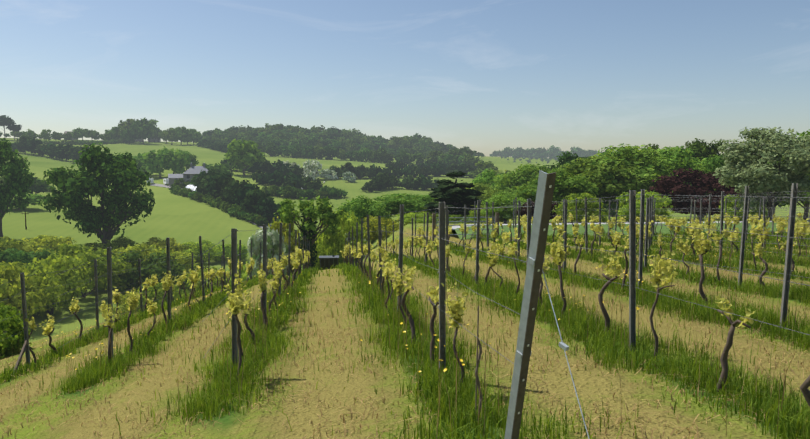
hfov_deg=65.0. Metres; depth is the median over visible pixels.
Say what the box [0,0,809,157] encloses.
sky
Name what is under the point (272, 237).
tree
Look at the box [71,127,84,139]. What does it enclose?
ridge tree
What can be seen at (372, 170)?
hedge
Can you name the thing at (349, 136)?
woodland
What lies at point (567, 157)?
tree
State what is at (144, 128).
ridge tree
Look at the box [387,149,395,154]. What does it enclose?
woodland
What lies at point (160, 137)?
ridge tree
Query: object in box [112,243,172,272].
shrub
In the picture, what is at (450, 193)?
cypress tree
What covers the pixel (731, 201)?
bush
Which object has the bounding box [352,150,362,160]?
hedge
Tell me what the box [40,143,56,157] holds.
hedge
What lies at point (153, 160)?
slope tree
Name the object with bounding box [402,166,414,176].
hedge
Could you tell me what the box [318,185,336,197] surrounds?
hedge
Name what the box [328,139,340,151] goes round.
woodland
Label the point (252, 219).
lane hedge
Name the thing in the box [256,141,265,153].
hedge
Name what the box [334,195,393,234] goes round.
tree
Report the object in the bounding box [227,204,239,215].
lane hedge
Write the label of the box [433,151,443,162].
hedge
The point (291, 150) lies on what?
hedge
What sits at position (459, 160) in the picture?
hedge
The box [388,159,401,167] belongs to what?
hedge
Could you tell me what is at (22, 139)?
hedge
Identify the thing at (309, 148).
tree
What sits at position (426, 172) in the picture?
hedge
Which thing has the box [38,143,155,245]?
oak tree
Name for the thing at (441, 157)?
hedge
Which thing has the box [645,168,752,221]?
tree
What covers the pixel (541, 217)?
end post angle iron
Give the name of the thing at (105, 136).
ridge tree
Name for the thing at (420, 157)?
hedge
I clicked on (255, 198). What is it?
tree
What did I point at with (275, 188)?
hedge
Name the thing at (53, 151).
hedge
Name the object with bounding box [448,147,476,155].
slope tree
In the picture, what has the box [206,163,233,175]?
slope tree
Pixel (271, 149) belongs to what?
tree
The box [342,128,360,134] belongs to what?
woodland
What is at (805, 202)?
tree
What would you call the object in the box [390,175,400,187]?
hedge
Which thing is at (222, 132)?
woodland
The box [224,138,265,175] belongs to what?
slope tree
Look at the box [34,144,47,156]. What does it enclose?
hedge
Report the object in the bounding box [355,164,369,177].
hedge
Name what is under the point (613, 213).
tree
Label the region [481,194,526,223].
tree
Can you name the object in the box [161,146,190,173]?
slope tree
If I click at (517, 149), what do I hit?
tree
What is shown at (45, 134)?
ridge tree
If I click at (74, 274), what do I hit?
shrub
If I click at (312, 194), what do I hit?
hedge
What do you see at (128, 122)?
ridge tree
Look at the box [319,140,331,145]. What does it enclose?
woodland
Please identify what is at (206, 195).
lane hedge
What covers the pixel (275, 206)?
tree
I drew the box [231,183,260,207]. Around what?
tree
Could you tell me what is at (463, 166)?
hedge
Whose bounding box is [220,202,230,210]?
lane hedge
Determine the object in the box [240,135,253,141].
woodland
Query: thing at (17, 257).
valley hedge
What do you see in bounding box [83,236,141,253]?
shrub
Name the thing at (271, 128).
woodland
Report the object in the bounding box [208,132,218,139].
woodland
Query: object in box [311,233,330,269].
bush
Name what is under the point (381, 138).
woodland
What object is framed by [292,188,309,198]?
hedge
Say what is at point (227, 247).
shrub
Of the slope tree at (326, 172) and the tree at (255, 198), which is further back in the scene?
the slope tree at (326, 172)
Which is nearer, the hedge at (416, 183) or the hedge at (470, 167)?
the hedge at (416, 183)
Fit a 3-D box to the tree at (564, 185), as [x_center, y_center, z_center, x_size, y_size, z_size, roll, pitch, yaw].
[14.163,-2.223,60.384,8.391,5.246,7.691,1,5,16]
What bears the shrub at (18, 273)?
on the ground at (179, 218)
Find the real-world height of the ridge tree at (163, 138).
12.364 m
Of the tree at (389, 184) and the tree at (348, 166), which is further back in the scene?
the tree at (348, 166)
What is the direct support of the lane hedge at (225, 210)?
on the farm lane
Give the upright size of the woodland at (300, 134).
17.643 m
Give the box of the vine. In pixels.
[25,212,809,405]
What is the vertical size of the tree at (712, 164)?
7.305 m
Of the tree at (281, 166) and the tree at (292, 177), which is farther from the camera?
the tree at (281, 166)
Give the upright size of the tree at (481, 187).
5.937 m
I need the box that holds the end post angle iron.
[504,170,589,438]
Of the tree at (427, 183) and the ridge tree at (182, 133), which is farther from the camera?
the ridge tree at (182, 133)
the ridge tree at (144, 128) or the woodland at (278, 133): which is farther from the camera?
the woodland at (278, 133)
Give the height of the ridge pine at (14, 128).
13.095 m
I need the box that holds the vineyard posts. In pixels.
[20,183,809,373]
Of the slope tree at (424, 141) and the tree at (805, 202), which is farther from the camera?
the slope tree at (424, 141)
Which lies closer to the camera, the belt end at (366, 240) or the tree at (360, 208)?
the belt end at (366, 240)
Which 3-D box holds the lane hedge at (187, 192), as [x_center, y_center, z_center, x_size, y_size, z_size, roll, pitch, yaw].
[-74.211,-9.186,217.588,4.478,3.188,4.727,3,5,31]
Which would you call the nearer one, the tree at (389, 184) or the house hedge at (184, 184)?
the house hedge at (184, 184)
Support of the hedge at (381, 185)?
on the ground at (179, 218)
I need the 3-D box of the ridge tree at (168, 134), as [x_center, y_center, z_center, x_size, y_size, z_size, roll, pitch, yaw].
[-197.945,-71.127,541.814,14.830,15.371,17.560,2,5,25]
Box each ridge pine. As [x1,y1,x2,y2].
[0,115,15,138]
[6,124,21,139]
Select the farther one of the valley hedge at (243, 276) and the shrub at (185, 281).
the shrub at (185, 281)
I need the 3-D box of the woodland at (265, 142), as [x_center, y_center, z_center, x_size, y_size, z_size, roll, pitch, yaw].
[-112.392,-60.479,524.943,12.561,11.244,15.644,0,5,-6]
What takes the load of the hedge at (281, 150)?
on the ground at (179, 218)
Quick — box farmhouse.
[168,163,207,185]
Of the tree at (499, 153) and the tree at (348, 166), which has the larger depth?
the tree at (499, 153)
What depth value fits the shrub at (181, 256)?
109.58 m
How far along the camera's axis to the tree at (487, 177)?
103.34 m
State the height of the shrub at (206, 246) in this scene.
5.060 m
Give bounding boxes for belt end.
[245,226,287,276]
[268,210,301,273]
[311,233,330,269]
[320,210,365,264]
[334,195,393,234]
[344,232,367,256]
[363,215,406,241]
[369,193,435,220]
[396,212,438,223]
[417,201,445,216]
[429,214,473,222]
[468,209,514,223]
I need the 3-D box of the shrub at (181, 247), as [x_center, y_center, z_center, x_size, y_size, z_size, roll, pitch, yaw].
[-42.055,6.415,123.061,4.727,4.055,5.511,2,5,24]
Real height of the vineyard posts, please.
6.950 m
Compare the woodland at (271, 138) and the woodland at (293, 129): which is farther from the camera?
the woodland at (293, 129)
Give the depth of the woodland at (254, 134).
576.08 m
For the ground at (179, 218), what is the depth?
7.94 m
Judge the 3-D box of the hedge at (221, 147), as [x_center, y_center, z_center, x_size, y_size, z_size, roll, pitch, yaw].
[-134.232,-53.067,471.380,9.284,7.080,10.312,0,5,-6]
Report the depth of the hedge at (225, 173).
210.68 m
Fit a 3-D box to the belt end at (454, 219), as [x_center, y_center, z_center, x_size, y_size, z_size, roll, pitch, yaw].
[4.766,0.000,61.896,5.302,0.946,4.962,1,5,9]
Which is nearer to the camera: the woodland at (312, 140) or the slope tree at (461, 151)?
the slope tree at (461, 151)
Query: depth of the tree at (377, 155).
451.56 m
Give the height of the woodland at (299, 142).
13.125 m
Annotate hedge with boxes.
[0,248,34,264]
[6,251,40,267]
[11,141,24,151]
[16,135,35,153]
[21,138,41,154]
[26,248,54,278]
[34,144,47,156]
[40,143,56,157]
[48,145,60,158]
[55,143,72,160]
[65,147,80,160]
[69,145,89,160]
[112,250,164,289]
[127,250,187,291]
[172,187,182,194]
[174,178,186,187]
[180,188,193,196]
[182,181,191,187]
[188,191,201,198]
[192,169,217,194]
[195,194,205,201]
[198,174,214,194]
[202,194,214,199]
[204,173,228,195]
[205,141,216,147]
[208,171,230,194]
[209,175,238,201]
[211,197,223,207]
[218,143,225,150]
[219,178,238,201]
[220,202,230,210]
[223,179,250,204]
[223,204,230,212]
[226,262,258,284]
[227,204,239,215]
[227,207,238,216]
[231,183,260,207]
[235,208,248,219]
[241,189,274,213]
[241,212,256,219]
[246,162,265,172]
[247,214,258,222]
[251,169,268,183]
[254,215,267,225]
[254,217,269,225]
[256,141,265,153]
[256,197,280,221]
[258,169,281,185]
[260,160,276,173]
[261,186,273,193]
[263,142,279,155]
[265,185,281,195]
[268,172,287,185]
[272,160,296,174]
[276,145,289,156]
[276,186,294,197]
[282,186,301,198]
[284,144,299,157]
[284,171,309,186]
[290,164,305,176]
[292,176,312,189]
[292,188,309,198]
[294,148,308,157]
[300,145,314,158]
[300,189,315,198]
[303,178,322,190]
[312,146,329,158]
[315,190,327,198]
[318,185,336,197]
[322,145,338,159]
[322,166,339,175]
[324,189,340,197]
[329,165,345,178]
[334,149,346,159]
[334,188,347,197]
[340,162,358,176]
[344,150,354,160]
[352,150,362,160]
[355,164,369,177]
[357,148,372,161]
[359,180,377,191]
[362,164,378,177]
[365,177,384,190]
[368,151,374,161]
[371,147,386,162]
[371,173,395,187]
[374,166,384,176]
[376,172,393,188]
[382,153,394,162]
[384,165,398,176]
[385,160,394,167]
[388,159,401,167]
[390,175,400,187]
[397,167,405,176]
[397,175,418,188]
[402,153,414,163]
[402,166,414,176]
[403,177,421,189]
[411,152,425,164]
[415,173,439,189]
[418,167,432,176]
[420,160,432,168]
[424,163,442,175]
[430,163,448,175]
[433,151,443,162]
[436,154,450,164]
[454,163,471,176]
[457,154,467,164]
[464,165,480,177]
[469,157,483,168]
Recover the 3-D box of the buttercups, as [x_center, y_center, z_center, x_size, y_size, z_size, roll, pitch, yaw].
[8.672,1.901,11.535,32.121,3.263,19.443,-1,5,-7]
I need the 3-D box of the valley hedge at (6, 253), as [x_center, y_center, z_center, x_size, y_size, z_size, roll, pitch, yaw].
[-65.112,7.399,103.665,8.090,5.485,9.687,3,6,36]
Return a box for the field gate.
[432,213,498,242]
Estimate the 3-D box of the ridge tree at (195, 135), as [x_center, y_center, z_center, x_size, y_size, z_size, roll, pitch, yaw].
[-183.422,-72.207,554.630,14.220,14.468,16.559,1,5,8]
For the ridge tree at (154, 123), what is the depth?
574.81 m
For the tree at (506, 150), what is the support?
on the ground at (179, 218)
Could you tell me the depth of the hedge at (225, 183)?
195.72 m
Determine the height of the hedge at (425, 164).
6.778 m
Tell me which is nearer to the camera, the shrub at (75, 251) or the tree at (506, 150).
the shrub at (75, 251)
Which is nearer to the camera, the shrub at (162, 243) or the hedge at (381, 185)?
the shrub at (162, 243)
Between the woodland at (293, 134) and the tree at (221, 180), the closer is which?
the tree at (221, 180)
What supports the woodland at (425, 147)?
on the ground at (179, 218)
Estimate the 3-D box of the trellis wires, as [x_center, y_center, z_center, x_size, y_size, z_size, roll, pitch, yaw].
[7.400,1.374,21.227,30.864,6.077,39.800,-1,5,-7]
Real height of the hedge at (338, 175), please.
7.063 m
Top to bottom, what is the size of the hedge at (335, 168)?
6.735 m
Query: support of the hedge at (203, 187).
on the ground at (179, 218)
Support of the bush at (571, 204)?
on the ground at (179, 218)
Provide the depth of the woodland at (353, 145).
544.21 m
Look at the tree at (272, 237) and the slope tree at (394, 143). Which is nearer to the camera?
the tree at (272, 237)
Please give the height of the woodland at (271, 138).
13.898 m
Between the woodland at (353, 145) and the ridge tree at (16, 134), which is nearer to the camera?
the ridge tree at (16, 134)
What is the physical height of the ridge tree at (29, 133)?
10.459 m
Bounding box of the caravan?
[163,179,168,184]
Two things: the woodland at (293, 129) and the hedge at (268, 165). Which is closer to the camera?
the hedge at (268, 165)
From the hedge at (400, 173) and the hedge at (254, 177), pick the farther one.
the hedge at (400, 173)
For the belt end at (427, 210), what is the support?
on the ground at (179, 218)
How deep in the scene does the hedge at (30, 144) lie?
380.20 m
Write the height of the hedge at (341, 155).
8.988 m
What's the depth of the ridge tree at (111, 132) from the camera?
535.67 m
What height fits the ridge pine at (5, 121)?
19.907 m
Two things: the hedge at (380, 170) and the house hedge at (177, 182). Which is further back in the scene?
the hedge at (380, 170)
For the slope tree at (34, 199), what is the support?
on the ground at (179, 218)
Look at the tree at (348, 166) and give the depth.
310.64 m
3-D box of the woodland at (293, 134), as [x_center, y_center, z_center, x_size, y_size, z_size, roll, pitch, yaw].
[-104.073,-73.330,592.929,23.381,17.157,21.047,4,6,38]
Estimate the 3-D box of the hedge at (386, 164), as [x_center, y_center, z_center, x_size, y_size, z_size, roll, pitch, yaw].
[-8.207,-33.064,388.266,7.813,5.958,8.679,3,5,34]
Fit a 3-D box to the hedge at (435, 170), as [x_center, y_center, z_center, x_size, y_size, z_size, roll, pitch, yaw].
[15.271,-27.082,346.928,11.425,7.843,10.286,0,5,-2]
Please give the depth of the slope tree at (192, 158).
311.19 m
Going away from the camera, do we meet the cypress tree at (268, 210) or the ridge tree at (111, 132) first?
the cypress tree at (268, 210)
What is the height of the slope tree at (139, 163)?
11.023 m
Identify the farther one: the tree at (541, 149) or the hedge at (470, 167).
the tree at (541, 149)
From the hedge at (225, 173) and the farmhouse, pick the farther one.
the farmhouse
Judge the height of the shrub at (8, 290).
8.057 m
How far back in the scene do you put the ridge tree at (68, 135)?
527.69 m
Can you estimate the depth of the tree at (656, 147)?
95.95 m
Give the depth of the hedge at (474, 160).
417.30 m
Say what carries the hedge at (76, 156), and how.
on the ground at (179, 218)
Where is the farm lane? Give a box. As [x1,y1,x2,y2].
[150,183,270,228]
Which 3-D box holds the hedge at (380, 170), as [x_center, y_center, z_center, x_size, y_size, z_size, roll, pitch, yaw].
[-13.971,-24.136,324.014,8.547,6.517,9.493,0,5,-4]
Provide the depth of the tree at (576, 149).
639.31 m
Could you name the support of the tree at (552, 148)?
on the ground at (179, 218)
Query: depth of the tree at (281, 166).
302.90 m
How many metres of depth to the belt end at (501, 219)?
59.16 m
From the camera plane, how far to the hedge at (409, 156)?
450.62 m
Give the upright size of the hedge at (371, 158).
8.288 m
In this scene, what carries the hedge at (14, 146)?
on the ground at (179, 218)
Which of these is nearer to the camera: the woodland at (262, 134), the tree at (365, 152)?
the tree at (365, 152)
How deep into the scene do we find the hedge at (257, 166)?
308.83 m
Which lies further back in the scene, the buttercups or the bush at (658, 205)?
the bush at (658, 205)
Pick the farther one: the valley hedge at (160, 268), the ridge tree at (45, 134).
the ridge tree at (45, 134)
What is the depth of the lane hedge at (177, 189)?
221.78 m
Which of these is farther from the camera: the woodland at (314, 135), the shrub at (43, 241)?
the woodland at (314, 135)
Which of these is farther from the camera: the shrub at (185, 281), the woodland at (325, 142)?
the woodland at (325, 142)
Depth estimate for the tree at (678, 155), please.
67.69 m
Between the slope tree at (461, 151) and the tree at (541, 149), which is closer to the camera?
the slope tree at (461, 151)
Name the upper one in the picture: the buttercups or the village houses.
the village houses
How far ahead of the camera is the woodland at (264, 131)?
597.93 m
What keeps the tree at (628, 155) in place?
on the ground at (179, 218)
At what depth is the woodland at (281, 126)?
628.88 m
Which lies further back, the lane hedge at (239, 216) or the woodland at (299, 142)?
the woodland at (299, 142)
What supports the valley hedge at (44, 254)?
on the ground at (179, 218)
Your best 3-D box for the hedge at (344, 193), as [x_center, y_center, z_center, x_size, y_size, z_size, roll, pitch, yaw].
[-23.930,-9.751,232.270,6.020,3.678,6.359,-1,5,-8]
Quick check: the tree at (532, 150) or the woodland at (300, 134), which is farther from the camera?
the tree at (532, 150)
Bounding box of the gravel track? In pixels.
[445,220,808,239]
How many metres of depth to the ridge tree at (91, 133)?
544.32 m
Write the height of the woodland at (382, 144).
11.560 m
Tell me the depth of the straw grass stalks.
7.40 m
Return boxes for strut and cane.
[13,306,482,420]
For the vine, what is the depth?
12.34 m
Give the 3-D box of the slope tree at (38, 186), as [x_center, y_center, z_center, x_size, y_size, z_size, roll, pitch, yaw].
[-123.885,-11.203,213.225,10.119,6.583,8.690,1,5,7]
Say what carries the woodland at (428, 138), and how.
on the ground at (179, 218)
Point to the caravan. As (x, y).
(165, 181)
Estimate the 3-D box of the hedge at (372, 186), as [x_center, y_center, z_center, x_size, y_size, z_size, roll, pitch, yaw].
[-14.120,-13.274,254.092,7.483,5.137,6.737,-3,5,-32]
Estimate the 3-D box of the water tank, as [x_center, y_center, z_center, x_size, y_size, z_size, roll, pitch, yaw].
[-5.082,2.904,42.544,1.330,1.020,1.080,-1,5,-7]
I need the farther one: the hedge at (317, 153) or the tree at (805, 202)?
the hedge at (317, 153)
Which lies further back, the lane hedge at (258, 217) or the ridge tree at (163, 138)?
the ridge tree at (163, 138)
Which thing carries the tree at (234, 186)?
on the ground at (179, 218)
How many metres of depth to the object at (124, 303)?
75.92 m
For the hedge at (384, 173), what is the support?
on the ground at (179, 218)
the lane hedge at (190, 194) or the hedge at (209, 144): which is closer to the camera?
the lane hedge at (190, 194)
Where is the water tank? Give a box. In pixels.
[319,255,338,269]
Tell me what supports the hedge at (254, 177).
on the ground at (179, 218)
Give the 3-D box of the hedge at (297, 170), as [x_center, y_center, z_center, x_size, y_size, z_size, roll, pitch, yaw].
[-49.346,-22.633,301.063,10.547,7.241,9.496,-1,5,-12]
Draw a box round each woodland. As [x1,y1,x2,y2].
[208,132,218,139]
[214,129,227,136]
[235,125,250,131]
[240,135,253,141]
[250,132,258,137]
[257,129,273,132]
[258,132,270,137]
[262,139,271,146]
[266,136,275,141]
[268,125,277,130]
[270,123,286,129]
[271,131,283,137]
[275,138,288,146]
[280,134,290,140]
[286,127,306,131]
[287,132,298,137]
[288,139,306,147]
[294,131,304,138]
[300,129,317,134]
[307,133,321,139]
[307,137,317,145]
[311,125,324,133]
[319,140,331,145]
[325,128,337,133]
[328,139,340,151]
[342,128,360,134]
[343,132,353,138]
[344,139,356,147]
[345,143,355,150]
[353,135,365,139]
[374,135,385,142]
[374,142,386,147]
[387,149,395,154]
[398,140,411,148]
[412,147,421,152]
[420,146,430,150]
[423,136,432,142]
[433,145,442,152]
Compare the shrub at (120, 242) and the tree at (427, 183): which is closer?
the shrub at (120, 242)
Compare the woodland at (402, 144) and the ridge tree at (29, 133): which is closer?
the ridge tree at (29, 133)
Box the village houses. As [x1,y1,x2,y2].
[64,131,160,141]
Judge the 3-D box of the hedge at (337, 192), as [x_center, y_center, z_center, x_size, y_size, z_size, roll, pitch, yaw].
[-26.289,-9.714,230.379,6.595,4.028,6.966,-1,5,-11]
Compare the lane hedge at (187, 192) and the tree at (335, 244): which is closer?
the tree at (335, 244)
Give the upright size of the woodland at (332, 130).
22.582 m
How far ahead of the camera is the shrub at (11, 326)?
17.69 m
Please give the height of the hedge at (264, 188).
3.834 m
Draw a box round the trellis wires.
[0,191,809,363]
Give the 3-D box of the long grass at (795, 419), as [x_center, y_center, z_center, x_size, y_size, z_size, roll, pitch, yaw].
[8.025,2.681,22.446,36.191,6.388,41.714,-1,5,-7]
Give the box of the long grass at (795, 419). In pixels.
[0,229,809,438]
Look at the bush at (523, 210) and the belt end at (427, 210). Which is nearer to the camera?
the bush at (523, 210)
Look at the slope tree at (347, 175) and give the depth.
292.22 m
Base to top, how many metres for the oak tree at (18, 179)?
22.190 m
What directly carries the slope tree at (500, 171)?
on the ground at (179, 218)
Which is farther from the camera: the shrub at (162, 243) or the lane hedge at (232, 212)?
the lane hedge at (232, 212)
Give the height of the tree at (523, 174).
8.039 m
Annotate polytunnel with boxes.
[185,185,196,190]
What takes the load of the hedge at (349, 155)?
on the ground at (179, 218)
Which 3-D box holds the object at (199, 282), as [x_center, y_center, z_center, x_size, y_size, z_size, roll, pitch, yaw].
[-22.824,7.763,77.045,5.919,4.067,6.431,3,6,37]
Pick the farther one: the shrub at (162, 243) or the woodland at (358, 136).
the woodland at (358, 136)
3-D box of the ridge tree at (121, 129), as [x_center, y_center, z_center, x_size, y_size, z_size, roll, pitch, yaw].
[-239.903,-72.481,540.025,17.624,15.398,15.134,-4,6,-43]
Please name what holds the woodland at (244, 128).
on the ground at (179, 218)
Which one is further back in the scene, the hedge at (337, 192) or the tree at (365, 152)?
the tree at (365, 152)
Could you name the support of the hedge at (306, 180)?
on the ground at (179, 218)
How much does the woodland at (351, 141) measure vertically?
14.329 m
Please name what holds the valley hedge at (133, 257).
on the ground at (179, 218)
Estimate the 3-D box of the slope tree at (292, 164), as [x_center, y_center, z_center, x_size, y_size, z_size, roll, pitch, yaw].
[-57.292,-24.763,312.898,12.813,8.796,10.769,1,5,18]
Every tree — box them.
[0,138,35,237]
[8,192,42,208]
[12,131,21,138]
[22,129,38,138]
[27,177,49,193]
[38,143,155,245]
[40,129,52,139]
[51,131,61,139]
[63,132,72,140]
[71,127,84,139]
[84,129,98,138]
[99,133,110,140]
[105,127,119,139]
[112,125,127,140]
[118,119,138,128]
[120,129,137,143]
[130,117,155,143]
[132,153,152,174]
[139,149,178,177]
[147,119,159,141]
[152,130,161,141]
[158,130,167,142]
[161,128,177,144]
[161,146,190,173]
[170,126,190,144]
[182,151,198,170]
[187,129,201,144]
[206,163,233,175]
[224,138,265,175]
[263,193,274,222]
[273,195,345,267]
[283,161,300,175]
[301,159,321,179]
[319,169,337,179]
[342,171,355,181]
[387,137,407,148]
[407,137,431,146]
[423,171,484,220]
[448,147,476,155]
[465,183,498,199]
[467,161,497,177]
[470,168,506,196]
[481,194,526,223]
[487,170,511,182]
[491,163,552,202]
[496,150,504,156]
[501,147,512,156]
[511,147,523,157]
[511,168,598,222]
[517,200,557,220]
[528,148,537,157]
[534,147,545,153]
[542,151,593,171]
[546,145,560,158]
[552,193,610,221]
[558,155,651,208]
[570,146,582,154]
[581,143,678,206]
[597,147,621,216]
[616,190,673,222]
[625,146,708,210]
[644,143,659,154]
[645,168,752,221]
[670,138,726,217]
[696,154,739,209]
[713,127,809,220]
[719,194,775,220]
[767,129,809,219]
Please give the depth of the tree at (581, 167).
63.91 m
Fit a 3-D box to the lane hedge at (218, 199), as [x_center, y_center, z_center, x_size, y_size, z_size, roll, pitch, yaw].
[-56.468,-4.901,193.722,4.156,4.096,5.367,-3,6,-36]
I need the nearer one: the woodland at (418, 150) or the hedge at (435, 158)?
the hedge at (435, 158)
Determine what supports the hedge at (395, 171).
on the ground at (179, 218)
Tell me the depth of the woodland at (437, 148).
591.31 m
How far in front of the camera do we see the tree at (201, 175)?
215.04 m
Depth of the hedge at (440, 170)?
345.24 m
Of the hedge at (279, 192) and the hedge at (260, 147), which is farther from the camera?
the hedge at (260, 147)
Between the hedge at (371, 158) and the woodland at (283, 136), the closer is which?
the hedge at (371, 158)
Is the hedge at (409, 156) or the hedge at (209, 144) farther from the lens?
the hedge at (209, 144)
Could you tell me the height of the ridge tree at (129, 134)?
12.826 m
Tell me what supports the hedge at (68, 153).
on the ground at (179, 218)
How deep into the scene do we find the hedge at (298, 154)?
462.06 m
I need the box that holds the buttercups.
[40,241,793,392]
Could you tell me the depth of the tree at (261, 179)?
261.41 m
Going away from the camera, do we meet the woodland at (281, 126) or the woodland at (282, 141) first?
the woodland at (282, 141)
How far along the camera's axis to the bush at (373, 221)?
60.83 m
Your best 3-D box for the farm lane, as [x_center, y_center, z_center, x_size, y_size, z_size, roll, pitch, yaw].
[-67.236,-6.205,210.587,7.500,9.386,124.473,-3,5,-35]
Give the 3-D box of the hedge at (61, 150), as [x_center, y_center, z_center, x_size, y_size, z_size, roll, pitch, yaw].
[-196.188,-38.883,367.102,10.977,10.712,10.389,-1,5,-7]
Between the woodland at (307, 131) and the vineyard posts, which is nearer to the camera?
the vineyard posts
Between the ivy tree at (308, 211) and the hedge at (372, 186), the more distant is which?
the hedge at (372, 186)
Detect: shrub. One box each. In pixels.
[0,236,25,261]
[0,261,54,316]
[0,262,50,318]
[0,303,34,358]
[18,235,76,254]
[19,253,92,316]
[40,243,135,296]
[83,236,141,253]
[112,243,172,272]
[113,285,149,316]
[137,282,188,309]
[140,237,179,259]
[171,251,198,271]
[173,244,197,260]
[176,264,216,291]
[183,239,225,261]
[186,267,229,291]
[210,244,248,260]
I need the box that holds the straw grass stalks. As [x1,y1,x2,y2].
[0,233,809,438]
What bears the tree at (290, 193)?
on the ground at (179, 218)
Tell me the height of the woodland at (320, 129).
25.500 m
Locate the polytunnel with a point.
(192, 187)
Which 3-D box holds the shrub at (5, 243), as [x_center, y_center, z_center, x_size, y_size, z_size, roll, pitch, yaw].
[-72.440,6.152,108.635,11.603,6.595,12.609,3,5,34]
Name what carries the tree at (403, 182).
on the ground at (179, 218)
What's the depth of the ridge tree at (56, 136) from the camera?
517.37 m
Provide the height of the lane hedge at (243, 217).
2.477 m
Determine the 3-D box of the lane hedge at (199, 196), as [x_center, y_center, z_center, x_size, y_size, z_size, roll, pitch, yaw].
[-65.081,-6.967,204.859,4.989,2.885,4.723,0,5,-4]
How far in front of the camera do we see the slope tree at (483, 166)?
315.33 m
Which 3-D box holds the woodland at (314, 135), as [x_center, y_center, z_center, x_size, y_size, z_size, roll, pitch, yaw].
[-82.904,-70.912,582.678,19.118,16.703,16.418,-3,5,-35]
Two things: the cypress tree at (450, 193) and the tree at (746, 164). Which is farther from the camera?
the cypress tree at (450, 193)
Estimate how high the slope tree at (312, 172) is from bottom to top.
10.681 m
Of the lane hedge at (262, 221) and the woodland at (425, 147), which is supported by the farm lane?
the lane hedge at (262, 221)
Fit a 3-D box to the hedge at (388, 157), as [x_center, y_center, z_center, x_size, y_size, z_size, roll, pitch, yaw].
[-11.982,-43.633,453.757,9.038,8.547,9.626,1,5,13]
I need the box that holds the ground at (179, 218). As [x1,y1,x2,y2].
[0,138,809,438]

